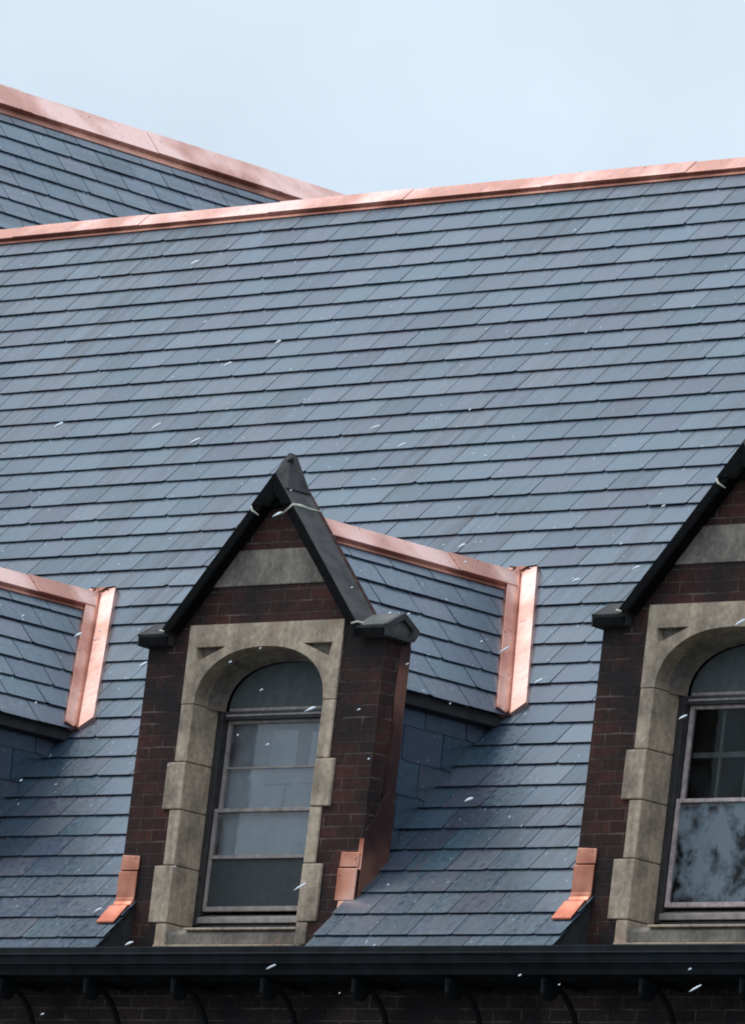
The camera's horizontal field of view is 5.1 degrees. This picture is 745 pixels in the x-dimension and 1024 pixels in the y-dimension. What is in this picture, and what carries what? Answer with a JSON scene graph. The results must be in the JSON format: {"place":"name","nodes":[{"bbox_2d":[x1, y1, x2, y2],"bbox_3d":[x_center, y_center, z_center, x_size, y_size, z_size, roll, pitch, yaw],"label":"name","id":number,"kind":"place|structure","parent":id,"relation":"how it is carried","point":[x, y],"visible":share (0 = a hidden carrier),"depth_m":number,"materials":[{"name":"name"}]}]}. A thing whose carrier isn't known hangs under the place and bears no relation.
{"place":"outdoors","nodes":[
{"label":"outdoors","id":0,"kind":"place"},
{"bbox_2d":[0,0,744,194],"label":"sky","id":1,"kind":"structure","parent":0,"point":[347,97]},
{"bbox_2d":[1,193,744,1014],"bbox_3d":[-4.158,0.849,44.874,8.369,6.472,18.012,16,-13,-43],"label":"falling snow","id":2,"kind":"structure","parent":0,"point":[351,587],"depth_m":40.40,"materials":[{"name":"white snow"}]},
{"label":"ground","id":3,"kind":"structure","parent":0,"visible":0},
{"bbox_2d":[0,84,744,1023],"bbox_3d":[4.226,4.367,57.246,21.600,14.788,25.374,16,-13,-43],"label":"school building","id":4,"kind":"structure","parent":3,"relation":"on","point":[584,848],"depth_m":49.72,"materials":[{"name":"stone"}]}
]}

